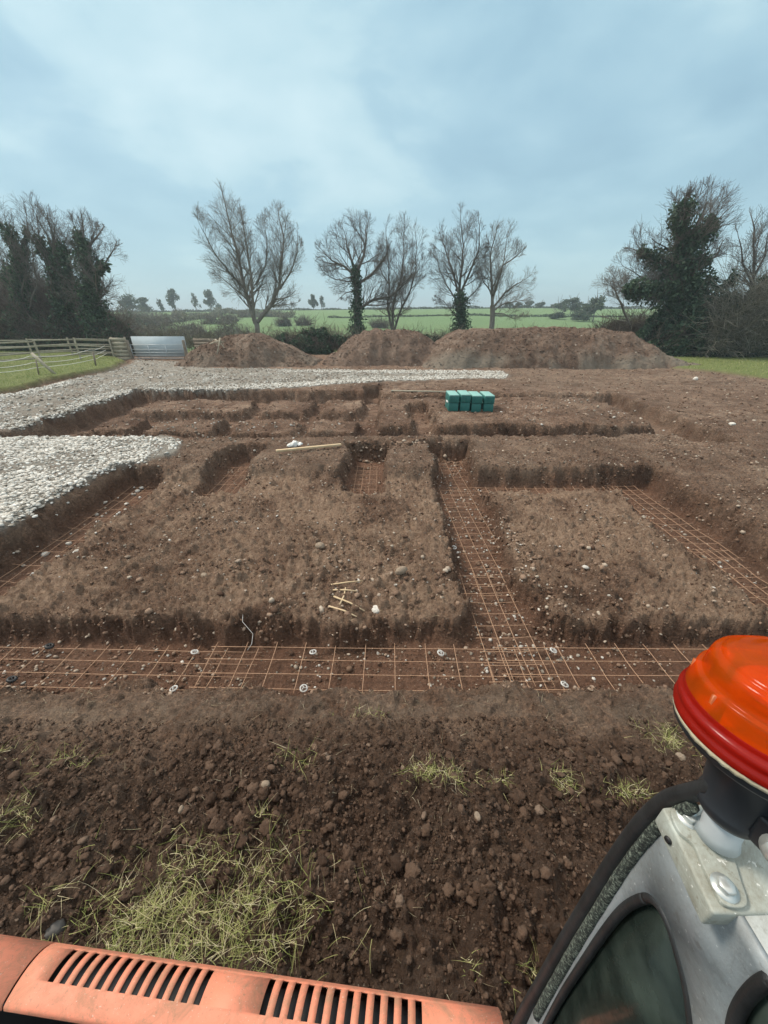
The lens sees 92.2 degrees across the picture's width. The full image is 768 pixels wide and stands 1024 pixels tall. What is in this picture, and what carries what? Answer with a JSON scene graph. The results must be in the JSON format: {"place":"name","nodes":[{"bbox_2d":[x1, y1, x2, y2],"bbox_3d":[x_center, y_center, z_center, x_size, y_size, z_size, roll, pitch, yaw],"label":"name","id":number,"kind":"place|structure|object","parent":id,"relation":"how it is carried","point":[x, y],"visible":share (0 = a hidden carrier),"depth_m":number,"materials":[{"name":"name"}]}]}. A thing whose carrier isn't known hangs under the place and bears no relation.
{"place":"outdoors","nodes":[
{"label":"outdoors","id":0,"kind":"place"},
{"bbox_2d":[0,308,767,1020],"bbox_3d":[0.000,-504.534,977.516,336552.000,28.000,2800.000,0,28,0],"label":"ground","id":1,"kind":"structure","parent":0,"point":[596,714],"depth_m":4.51,"materials":[{"name":"soil"}]},
{"bbox_2d":[0,195,45,348],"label":"ivy clad tree","id":2,"kind":"object","parent":1,"relation":"on","point":[14,277],"visible":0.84,"depth_m":31.53,"materials":[{"name":"green plant"}]},
{"bbox_2d":[0,255,71,338],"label":"thicket","id":3,"kind":"object","parent":1,"relation":"on","point":[41,300],"visible":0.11,"depth_m":34.13,"materials":[{"name":"plant"}]},
{"bbox_2d":[30,352,55,373],"bbox_3d":[-18.041,-7.830,19.616,0.958,1.189,0.143,0,28,0],"label":"fence stake","id":4,"kind":"object","parent":1,"relation":"on","point":[42,363],"visible":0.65,"depth_m":19.55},
{"bbox_2d":[0,352,101,367],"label":"fence tape","id":5,"kind":"object","parent":4,"relation":"attached to","point":[52,361],"visible":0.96,"depth_m":19.56,"materials":[{"name":"white plastic"}]},
{"bbox_2d":[0,346,103,361],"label":"fence tape","id":6,"kind":"object","parent":4,"relation":"attached to","point":[44,356],"visible":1,"depth_m":19.80,"materials":[{"name":"white plastic"}]},
{"bbox_2d":[0,353,106,372],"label":"fence tape","id":7,"kind":"object","parent":4,"relation":"attached to","point":[51,366],"visible":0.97,"depth_m":20.28,"materials":[{"name":"white plastic"}]},
{"bbox_2d":[8,190,93,350],"bbox_3d":[-27.424,-19.211,31.391,6.956,12.812,5.337,21,34,34],"label":"ivy clad tree","id":8,"kind":"object","parent":1,"relation":"on","point":[53,256],"visible":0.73,"depth_m":30.32,"materials":[{"name":"green plant"}]},
{"bbox_2d":[44,918,66,940],"bbox_3d":[-1.734,2.202,1.953,0.092,0.074,0.087,0,28,0],"label":"rock","id":9,"kind":"object","parent":1,"relation":"on","point":[54,928],"visible":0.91,"depth_m":1.93,"materials":[{"name":"stone"}]},
{"bbox_2d":[0,338,113,360],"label":"rail fence","id":10,"kind":"object","parent":1,"relation":"on","point":[35,346],"visible":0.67,"depth_m":24.61,"materials":[{"name":"wood"}]},
{"bbox_2d":[0,349,121,385],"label":"verge grass","id":11,"kind":"structure","parent":1,"relation":"on","point":[60,357],"depth_m":23.73,"materials":[{"name":"plant"}]},
{"bbox_2d":[0,338,121,357],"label":"rail fence","id":12,"kind":"object","parent":1,"relation":"on","point":[69,346],"visible":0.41,"depth_m":28.54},
{"bbox_2d":[0,293,147,351],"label":"hedge","id":13,"kind":"object","parent":1,"relation":"on","point":[35,322],"visible":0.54,"depth_m":32.77,"materials":[{"name":"green plant"}]},
{"bbox_2d":[5,267,145,335],"bbox_3d":[-31.794,-19.925,37.069,14.908,9.376,9.541,0,28,0],"label":"thicket","id":14,"kind":"object","parent":1,"relation":"on","point":[112,308],"visible":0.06,"depth_m":37.16,"materials":[{"name":"green plant"}]},
{"bbox_2d":[0,485,154,595],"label":"reinforcement mesh","id":15,"kind":"object","parent":1,"relation":"on","point":[71,535],"visible":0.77,"depth_m":6.30,"materials":[{"name":"metal"}]},
{"bbox_2d":[52,205,128,352],"bbox_3d":[-24.015,-18.263,31.379,5.971,12.341,5.494,11,30,20],"label":"ivy clad tree","id":16,"kind":"object","parent":1,"relation":"on","point":[89,272],"visible":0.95,"depth_m":30.26,"materials":[{"name":"green plant"}]},
{"bbox_2d":[0,435,190,566],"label":"limestone pile","id":17,"kind":"object","parent":1,"relation":"on","point":[49,446],"visible":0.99,"depth_m":8.12,"materials":[{"name":"gravel"}]},
{"bbox_2d":[81,320,136,355],"bbox_3d":[-22.958,-15.055,31.773,4.460,3.140,4.464,0,28,0],"label":"bush","id":18,"kind":"object","parent":1,"relation":"on","point":[107,332],"visible":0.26,"depth_m":31.26,"materials":[{"name":"green plant"}]},
{"bbox_2d":[109,337,130,360],"bbox_3d":[-20.350,-12.517,28.629,1.207,1.900,0.155,0,28,0],"label":"board fence","id":19,"kind":"object","parent":1,"relation":"on","point":[124,355],"visible":0.82,"depth_m":28.50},
{"bbox_2d":[117,284,142,312],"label":"tree","id":20,"kind":"object","parent":1,"relation":"on","point":[128,299],"visible":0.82,"depth_m":164.72,"materials":[{"name":"green plant"}]},
{"bbox_2d":[0,642,261,691],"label":"reinforcement mesh","id":21,"kind":"object","parent":1,"relation":"on","point":[121,666],"visible":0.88,"depth_m":4.09,"materials":[{"name":"metal"}]},
{"bbox_2d":[6,675,17,682],"bbox_3d":[-3.905,1.761,3.877,0.092,0.068,0.092,17,18,3],"label":"spacer","id":22,"kind":"object","parent":21,"relation":"on","point":[13,678],"visible":1,"depth_m":3.86,"materials":[{"name":"black plastic"}]},
{"bbox_2d":[44,643,54,648],"bbox_3d":[-3.865,1.554,4.269,0.092,0.068,0.092,17,17,2],"label":"spacer","id":23,"kind":"object","parent":21,"relation":"on","point":[49,645],"visible":1,"depth_m":4.25,"materials":[{"name":"black plastic"}]},
{"bbox_2d":[115,302,147,320],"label":"field bush","id":24,"kind":"object","parent":1,"relation":"on","point":[129,313],"visible":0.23,"depth_m":123.59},
{"bbox_2d":[120,305,160,329],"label":"field bush","id":25,"kind":"object","parent":1,"relation":"on","point":[143,321],"visible":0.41,"depth_m":88.32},
{"bbox_2d":[124,307,160,318],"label":"field bush","id":26,"kind":"object","parent":1,"relation":"on","point":[139,312],"visible":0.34,"depth_m":132.27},
{"bbox_2d":[131,323,158,335],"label":"field bush","id":27,"kind":"object","parent":1,"relation":"on","point":[145,329],"visible":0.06,"depth_m":68.76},
{"bbox_2d":[138,297,153,311],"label":"tree","id":28,"kind":"object","parent":1,"relation":"on","point":[143,300],"visible":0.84,"depth_m":173.02,"materials":[{"name":"green plant"}]},
{"bbox_2d":[123,310,185,331],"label":"hedgerow","id":29,"kind":"object","parent":1,"relation":"on","point":[178,311],"visible":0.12,"depth_m":99.96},
{"bbox_2d":[135,311,174,325],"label":"field bush","id":30,"kind":"object","parent":1,"relation":"on","point":[161,320],"visible":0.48,"depth_m":97.46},
{"bbox_2d":[125,340,187,358],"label":"field gate","id":31,"kind":"structure","parent":1,"relation":"on","point":[184,349],"depth_m":28.43,"materials":[{"name":"metal"}]},
{"bbox_2d":[135,316,180,335],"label":"field bush","id":32,"kind":"object","parent":1,"relation":"on","point":[159,325],"visible":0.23,"depth_m":70.84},
{"bbox_2d":[130,336,187,358],"bbox_3d":[-17.450,-12.739,28.879,4.120,1.790,0.085,0,28,0],"label":"sheet panel","id":33,"kind":"object","parent":1,"relation":"on","point":[156,339],"visible":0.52,"depth_m":28.72,"materials":[{"name":"metal"}]},
{"bbox_2d":[156,299,164,310],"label":"tree","id":34,"kind":"object","parent":1,"relation":"on","point":[159,303],"visible":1,"depth_m":178.47,"materials":[{"name":"green plant"}]},
{"bbox_2d":[155,310,186,321],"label":"field bush","id":35,"kind":"object","parent":1,"relation":"on","point":[176,316],"visible":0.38,"depth_m":114.47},
{"bbox_2d":[165,288,179,309],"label":"tree","id":36,"kind":"object","parent":1,"relation":"on","point":[171,293],"visible":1,"depth_m":185.38,"materials":[{"name":"green plant"}]},
{"bbox_2d":[151,318,205,336],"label":"field bush","id":37,"kind":"object","parent":1,"relation":"on","point":[183,328],"visible":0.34,"depth_m":72.33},
{"bbox_2d":[171,320,209,332],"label":"field bush","id":38,"kind":"object","parent":1,"relation":"on","point":[192,324],"visible":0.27,"depth_m":84.26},
{"bbox_2d":[157,307,224,322],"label":"hedgerow","id":39,"kind":"object","parent":1,"relation":"on","point":[194,316],"visible":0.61,"depth_m":124.78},
{"bbox_2d":[191,293,201,311],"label":"tree","id":40,"kind":"object","parent":1,"relation":"on","point":[195,301],"visible":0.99,"depth_m":199.52,"materials":[{"name":"green plant"}]},
{"bbox_2d":[193,338,213,347],"bbox_3d":[-13.700,-13.028,29.603,2.802,1.700,0.155,0,28,0],"label":"board fence","id":41,"kind":"object","parent":1,"relation":"on","point":[198,342],"visible":0.23,"depth_m":29.27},
{"bbox_2d":[182,323,226,343],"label":"field bush","id":42,"kind":"object","parent":1,"relation":"on","point":[202,332],"visible":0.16,"depth_m":62.61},
{"bbox_2d":[203,289,221,310],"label":"tree","id":43,"kind":"object","parent":1,"relation":"on","point":[210,300],"visible":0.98,"depth_m":194.49,"materials":[{"name":"green plant"}]},
{"bbox_2d":[194,310,236,324],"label":"field bush","id":44,"kind":"object","parent":1,"relation":"on","point":[212,319],"visible":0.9,"depth_m":105.12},
{"bbox_2d":[204,467,245,495],"bbox_3d":[-3.520,-0.734,8.544,0.610,0.033,1.700,0,28,0],"label":"reinforcement mesh","id":45,"kind":"object","parent":1,"relation":"on","point":[229,484],"visible":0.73,"depth_m":8.42,"materials":[{"name":"metal"}]},
{"bbox_2d":[218,311,243,321],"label":"field bush","id":46,"kind":"object","parent":1,"relation":"on","point":[229,316],"visible":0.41,"depth_m":114.67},
{"bbox_2d":[211,313,254,337],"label":"field bush","id":47,"kind":"object","parent":1,"relation":"on","point":[233,326],"visible":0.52,"depth_m":75.32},
{"bbox_2d":[233,307,259,317],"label":"field bush","id":48,"kind":"object","parent":1,"relation":"on","point":[246,314],"visible":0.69,"depth_m":139.90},
{"bbox_2d":[192,179,304,332],"bbox_3d":[-13.547,-25.038,38.612,11.164,15.425,6.775,0,28,0],"label":"bare tree","id":49,"kind":"object","parent":1,"relation":"on","point":[244,286],"visible":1,"depth_m":37.69,"materials":[{"name":"brown plant"}]},
{"bbox_2d":[174,332,322,367],"bbox_3d":[-9.392,-11.549,26.327,9.870,2.285,7.350,0,28,0],"label":"spoil heap","id":50,"kind":"object","parent":1,"relation":"on","point":[251,350],"visible":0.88,"depth_m":24.61,"materials":[{"name":"soil"}]},
{"bbox_2d":[0,369,507,429],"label":"stone track edge","id":51,"kind":"object","parent":1,"relation":"on","point":[97,400],"visible":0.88,"depth_m":17.59,"materials":[{"name":"gravel"}]},
{"bbox_2d":[210,306,300,317],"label":"hedgerow","id":52,"kind":"object","parent":1,"relation":"on","point":[257,312],"visible":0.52,"depth_m":144.14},
{"bbox_2d":[261,780,269,786],"bbox_3d":[-0.789,1.812,2.457,0.061,0.055,0.055,0,28,0],"label":"rock","id":53,"kind":"object","parent":1,"relation":"on","point":[264,783],"visible":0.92,"depth_m":2.44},
{"bbox_2d":[273,312,294,326],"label":"field bush","id":54,"kind":"object","parent":1,"relation":"on","point":[281,322],"visible":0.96,"depth_m":97.19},
{"bbox_2d":[287,440,302,446],"bbox_3d":[-2.300,-1.739,9.515,0.414,0.216,0.233,-11,30,-20],"label":"plastic bag","id":55,"kind":"object","parent":1,"relation":"on","point":[293,443],"visible":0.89,"depth_m":9.44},
{"bbox_2d":[292,313,315,325],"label":"field bush","id":56,"kind":"object","parent":1,"relation":"on","point":[299,320],"visible":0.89,"depth_m":99.02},
{"bbox_2d":[276,443,341,451],"bbox_3d":[-1.828,-1.580,9.073,1.599,0.069,0.075,-10,29,-18],"label":"plank","id":57,"kind":"object","parent":1,"relation":"on","point":[307,447],"visible":1,"depth_m":9.03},
{"bbox_2d":[267,313,353,354],"bbox_3d":[-6.371,-15.759,32.833,9.138,3.611,5.049,0,28,0],"label":"hedge","id":58,"kind":"object","parent":1,"relation":"on","point":[304,340],"visible":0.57,"depth_m":32.28,"materials":[{"name":"green plant"}]},
{"bbox_2d":[308,294,318,309],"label":"tree","id":59,"kind":"object","parent":1,"relation":"on","point":[313,302],"visible":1,"depth_m":195.63,"materials":[{"name":"green plant"}]},
{"bbox_2d":[315,542,324,548],"bbox_3d":[-0.980,0.520,5.655,0.150,0.113,0.133,0,28,0],"label":"rock","id":60,"kind":"object","parent":1,"relation":"on","point":[320,545],"visible":0.9,"depth_m":5.61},
{"bbox_2d":[331,580,362,584],"bbox_3d":[-0.485,0.929,4.849,0.420,0.037,0.025,-7,29,-12],"label":"stick","id":61,"kind":"object","parent":1,"relation":"on","point":[346,582],"visible":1,"depth_m":4.83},
{"bbox_2d":[0,705,702,1009],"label":"torn grass","id":62,"kind":"structure","parent":1,"relation":"on","point":[137,924],"depth_m":1.97,"materials":[{"name":"plant"}]},
{"bbox_2d":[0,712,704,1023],"bbox_3d":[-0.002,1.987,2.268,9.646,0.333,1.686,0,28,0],"label":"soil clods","id":63,"kind":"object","parent":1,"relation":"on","point":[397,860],"visible":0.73,"depth_m":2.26,"materials":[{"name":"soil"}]},
{"bbox_2d":[313,208,418,336],"bbox_3d":[-1.887,-23.557,39.432,10.863,14.526,6.424,0,28,0],"label":"ivy clad tree","id":64,"kind":"object","parent":1,"relation":"on","point":[357,300],"visible":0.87,"depth_m":38.34,"materials":[{"name":"brown plant"}]},
{"bbox_2d":[353,466,378,494],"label":"reinforcement mesh","id":65,"kind":"object","parent":1,"relation":"on","point":[369,479],"visible":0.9,"depth_m":8.98,"materials":[{"name":"metal"}]},
{"bbox_2d":[136,319,600,349],"bbox_3d":[-0.227,-18.718,39.596,55.206,3.666,5.026,0,28,0],"label":"thicket","id":66,"kind":"object","parent":1,"relation":"on","point":[190,343],"visible":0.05,"depth_m":39.20,"materials":[{"name":"plant"}]},
{"bbox_2d":[7,462,742,999],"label":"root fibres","id":67,"kind":"object","parent":1,"relation":"on","point":[345,744],"visible":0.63,"depth_m":2.61,"materials":[{"name":"plant"}]},
{"bbox_2d":[372,605,379,613],"bbox_3d":[-0.093,1.200,4.551,0.133,0.067,0.134,0,28,0],"label":"rock","id":68,"kind":"object","parent":1,"relation":"on","point":[375,609],"visible":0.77,"depth_m":4.51,"materials":[{"name":"stone"}]},
{"bbox_2d":[189,642,564,693],"bbox_3d":[-0.050,1.690,4.011,3.900,0.033,0.661,0,28,1],"label":"reinforcement mesh","id":69,"kind":"object","parent":1,"relation":"on","point":[365,648],"visible":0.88,"depth_m":4.07,"materials":[{"name":"metal"}]},
{"bbox_2d":[0,359,756,568],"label":"stone track","id":70,"kind":"structure","parent":1,"relation":"on","point":[265,387],"depth_m":18.59,"materials":[{"name":"gravel"}]},
{"bbox_2d":[367,313,389,328],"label":"field bush","id":71,"kind":"object","parent":1,"relation":"on","point":[377,324],"visible":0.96,"depth_m":92.84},
{"bbox_2d":[2,446,756,688],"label":"loose pebbles","id":72,"kind":"object","parent":1,"relation":"on","point":[429,653],"visible":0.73,"depth_m":4.59,"materials":[{"name":"stone"}]},
{"bbox_2d":[323,328,436,366],"bbox_3d":[0.760,-12.035,27.021,10.850,2.549,7.630,0,28,0],"label":"spoil heap","id":73,"kind":"object","parent":1,"relation":"on","point":[379,347],"visible":0.69,"depth_m":25.13,"materials":[{"name":"red soil"}]},
{"bbox_2d":[0,635,767,1023],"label":"excavator","id":74,"kind":"object","parent":1,"relation":"on","point":[666,923],"visible":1,"depth_m":0.50,"materials":[{"name":"orange metal"}]},
{"bbox_2d":[542,892,692,1023],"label":"window","id":75,"kind":"structure","parent":74,"relation":"in","point":[631,971],"depth_m":0.53,"materials":[{"name":"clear glass"}]},
{"bbox_2d":[725,970,767,1023],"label":"window","id":76,"kind":"structure","parent":74,"relation":"in","point":[749,1005],"depth_m":0.35,"materials":[{"name":"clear glass"}]},
{"bbox_2d":[110,305,661,311],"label":"hedgerow","id":77,"kind":"object","parent":1,"relation":"on","point":[442,307],"visible":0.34,"depth_m":217.95,"materials":[{"name":"plant"}]},
{"bbox_2d":[395,566,406,574],"bbox_3d":[0.234,0.801,5.029,0.195,0.116,0.113,-16,32,-27],"label":"rock","id":78,"kind":"object","parent":1,"relation":"on","point":[401,570],"visible":1,"depth_m":4.99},
{"bbox_2d":[373,211,430,329],"bbox_3d":[1.945,-24.740,40.454,6.553,13.405,5.245,0,28,0],"label":"bare tree","id":79,"kind":"object","parent":1,"relation":"on","point":[392,309],"visible":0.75,"depth_m":39.51,"materials":[{"name":"brown plant"}]},
{"bbox_2d":[391,390,445,391],"bbox_3d":[1.524,-5.282,16.151,2.456,0.050,0.100,2,28,4],"label":"board","id":80,"kind":"object","parent":1,"relation":"on","point":[416,391],"visible":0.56,"depth_m":16.14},
{"bbox_2d":[424,323,464,341],"bbox_3d":[5.743,-15.768,33.758,5.772,2.980,4.278,0,28,0],"label":"bush","id":81,"kind":"object","parent":1,"relation":"on","point":[435,338],"visible":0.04,"depth_m":33.49,"materials":[{"name":"green plant"}]},
{"bbox_2d":[445,391,458,410],"bbox_3d":[2.430,-3.974,13.214,0.400,0.568,0.876,0,28,0],"label":"green crate","id":82,"kind":"object","parent":1,"relation":"on","point":[452,401],"visible":1,"depth_m":12.91,"materials":[{"name":"plastic"}]},
{"bbox_2d":[426,200,490,332],"bbox_3d":[7.728,-23.885,40.096,6.769,15.264,5.847,0,28,0],"label":"ivy clad tree","id":83,"kind":"object","parent":1,"relation":"on","point":[460,306],"visible":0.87,"depth_m":38.80,"materials":[{"name":"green plant"}]},
{"bbox_2d":[438,461,481,496],"bbox_3d":[1.750,-0.838,8.828,0.721,0.050,2.200,-1,28,-2],"label":"reinforcement mesh","id":84,"kind":"object","parent":1,"relation":"on","point":[454,480],"visible":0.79,"depth_m":8.66,"materials":[{"name":"metal"}]},
{"bbox_2d":[457,390,470,410],"bbox_3d":[2.830,-3.983,13.209,0.400,0.568,0.876,0,28,0],"label":"green crate","id":85,"kind":"object","parent":1,"relation":"on","point":[464,400],"visible":0.91,"depth_m":12.88,"materials":[{"name":"plastic"}]},
{"bbox_2d":[468,391,482,411],"bbox_3d":[3.230,-3.952,13.226,0.400,0.568,0.876,0,28,0],"label":"green crate","id":86,"kind":"object","parent":1,"relation":"on","point":[476,401],"visible":0.84,"depth_m":12.91,"materials":[{"name":"plastic"}]},
{"bbox_2d":[440,489,512,597],"bbox_3d":[1.600,0.337,6.621,0.722,0.049,3.600,-1,28,-2],"label":"reinforcement mesh","id":87,"kind":"object","parent":1,"relation":"on","point":[476,540],"visible":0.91,"depth_m":6.34,"materials":[{"name":"metal"}]},
{"bbox_2d":[480,391,494,411],"bbox_3d":[3.660,-3.950,13.226,0.400,0.568,0.876,0,28,0],"label":"green crate","id":88,"kind":"object","parent":1,"relation":"on","point":[488,400],"visible":0.91,"depth_m":12.91,"materials":[{"name":"plastic"}]},
{"bbox_2d":[327,313,650,317],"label":"hedgerow","id":89,"kind":"object","parent":1,"relation":"on","point":[479,314],"visible":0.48,"depth_m":133.32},
{"bbox_2d":[476,215,536,328],"bbox_3d":[13.030,-23.776,39.378,7.017,12.482,5.455,0,28,0],"label":"bare tree","id":90,"kind":"object","parent":1,"relation":"on","point":[496,279],"visible":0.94,"depth_m":38.65,"materials":[{"name":"brown plant"}]},
{"bbox_2d":[459,572,558,686],"bbox_3d":[1.430,1.341,4.607,0.721,0.038,1.900,0,28,-1],"label":"reinforcement mesh","id":91,"kind":"object","parent":1,"relation":"on","point":[489,665],"visible":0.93,"depth_m":4.40,"materials":[{"name":"metal"}]},
{"bbox_2d":[473,486,624,494],"bbox_3d":[3.500,-0.444,7.905,3.100,0.047,0.462,0,28,0],"label":"reinforcement mesh","id":92,"kind":"object","parent":1,"relation":"on","point":[529,488],"visible":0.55,"depth_m":8.06,"materials":[{"name":"metal"}]},
{"bbox_2d":[546,305,567,318],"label":"tree","id":93,"kind":"object","parent":1,"relation":"on","point":[558,314],"visible":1,"depth_m":123.16,"materials":[{"name":"green plant"}]},
{"bbox_2d":[550,298,567,308],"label":"tree","id":94,"kind":"object","parent":1,"relation":"on","point":[556,305],"visible":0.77,"depth_m":164.72,"materials":[{"name":"green plant"}]},
{"bbox_2d":[422,326,700,369],"bbox_3d":[11.818,-11.989,26.773,19.180,2.699,10.150,0,28,0],"label":"spoil heap","id":95,"kind":"object","parent":1,"relation":"on","point":[551,347],"visible":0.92,"depth_m":23.75,"materials":[{"name":"brown soil"}]},
{"bbox_2d":[560,294,582,313],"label":"tree","id":96,"kind":"object","parent":1,"relation":"on","point":[576,304],"visible":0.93,"depth_m":142.68,"materials":[{"name":"green plant"}]},
{"bbox_2d":[570,307,593,320],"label":"tree","id":97,"kind":"object","parent":1,"relation":"on","point":[583,316],"visible":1,"depth_m":113.20,"materials":[{"name":"green plant"}]},
{"bbox_2d":[574,289,606,321],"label":"tree","id":98,"kind":"object","parent":1,"relation":"on","point":[597,304],"visible":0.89,"depth_m":113.57,"materials":[{"name":"green plant"}]},
{"bbox_2d":[493,642,706,692],"bbox_3d":[3.350,1.686,3.986,4.200,0.033,0.661,0,28,0],"label":"reinforcement mesh","id":99,"kind":"object","parent":1,"relation":"on","point":[595,661],"visible":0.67,"depth_m":4.07,"materials":[{"name":"metal"}]},
{"bbox_2d":[592,264,633,331],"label":"bare tree","id":100,"kind":"object","parent":1,"relation":"on","point":[606,282],"visible":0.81,"depth_m":33.21,"materials":[{"name":"brown plant"}]},
{"bbox_2d":[581,304,657,331],"bbox_3d":[23.324,-18.044,36.031,9.092,5.035,6.398,0,28,0],"label":"bush","id":101,"kind":"object","parent":1,"relation":"on","point":[615,325],"visible":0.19,"depth_m":35.29,"materials":[{"name":"plant"}]},
{"bbox_2d":[605,485,743,560],"bbox_3d":[5.250,0.073,6.991,0.722,0.050,2.900,0,28,0],"label":"reinforcement mesh","id":102,"kind":"object","parent":1,"relation":"on","point":[672,524],"visible":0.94,"depth_m":6.71,"materials":[{"name":"metal"}]},
{"bbox_2d":[608,174,746,355],"bbox_3d":[23.075,-16.750,29.129,10.874,14.693,6.105,0,28,0],"label":"ivy clad tree","id":103,"kind":"object","parent":1,"relation":"on","point":[685,260],"visible":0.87,"depth_m":27.85,"materials":[{"name":"green plant"}]},
{"bbox_2d":[675,752,685,761],"bbox_3d":[2.118,1.751,2.638,0.062,0.044,0.055,0,28,0],"label":"rock","id":104,"kind":"object","parent":1,"relation":"on","point":[681,756],"visible":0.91,"depth_m":2.63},
{"bbox_2d":[618,265,767,356],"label":"hedge","id":105,"kind":"object","parent":1,"relation":"on","point":[672,344],"visible":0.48,"depth_m":28.87,"materials":[{"name":"green plant"}]},
{"bbox_2d":[670,243,767,360],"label":"thicket","id":106,"kind":"object","parent":1,"relation":"on","point":[741,329],"visible":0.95,"depth_m":27.63,"materials":[{"name":"plant"}]},
{"bbox_2d":[687,548,767,604],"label":"reinforcement mesh","id":107,"kind":"object","parent":1,"relation":"on","point":[738,572],"visible":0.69,"depth_m":5.47,"materials":[{"name":"metal"}]},
{"bbox_2d":[721,206,767,297],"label":"bare tree","id":108,"kind":"object","parent":1,"relation":"on","point":[753,242],"visible":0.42,"depth_m":29.54,"materials":[{"name":"brown plant"}]},
{"bbox_2d":[0,0,767,311],"label":"sky","id":109,"kind":"structure","parent":0,"point":[572,122],"materials":[{"name":"blue"}]},
{"bbox_2d":[675,355,767,375],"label":"grass","id":110,"kind":"structure","parent":0,"point":[753,364],"depth_m":24.98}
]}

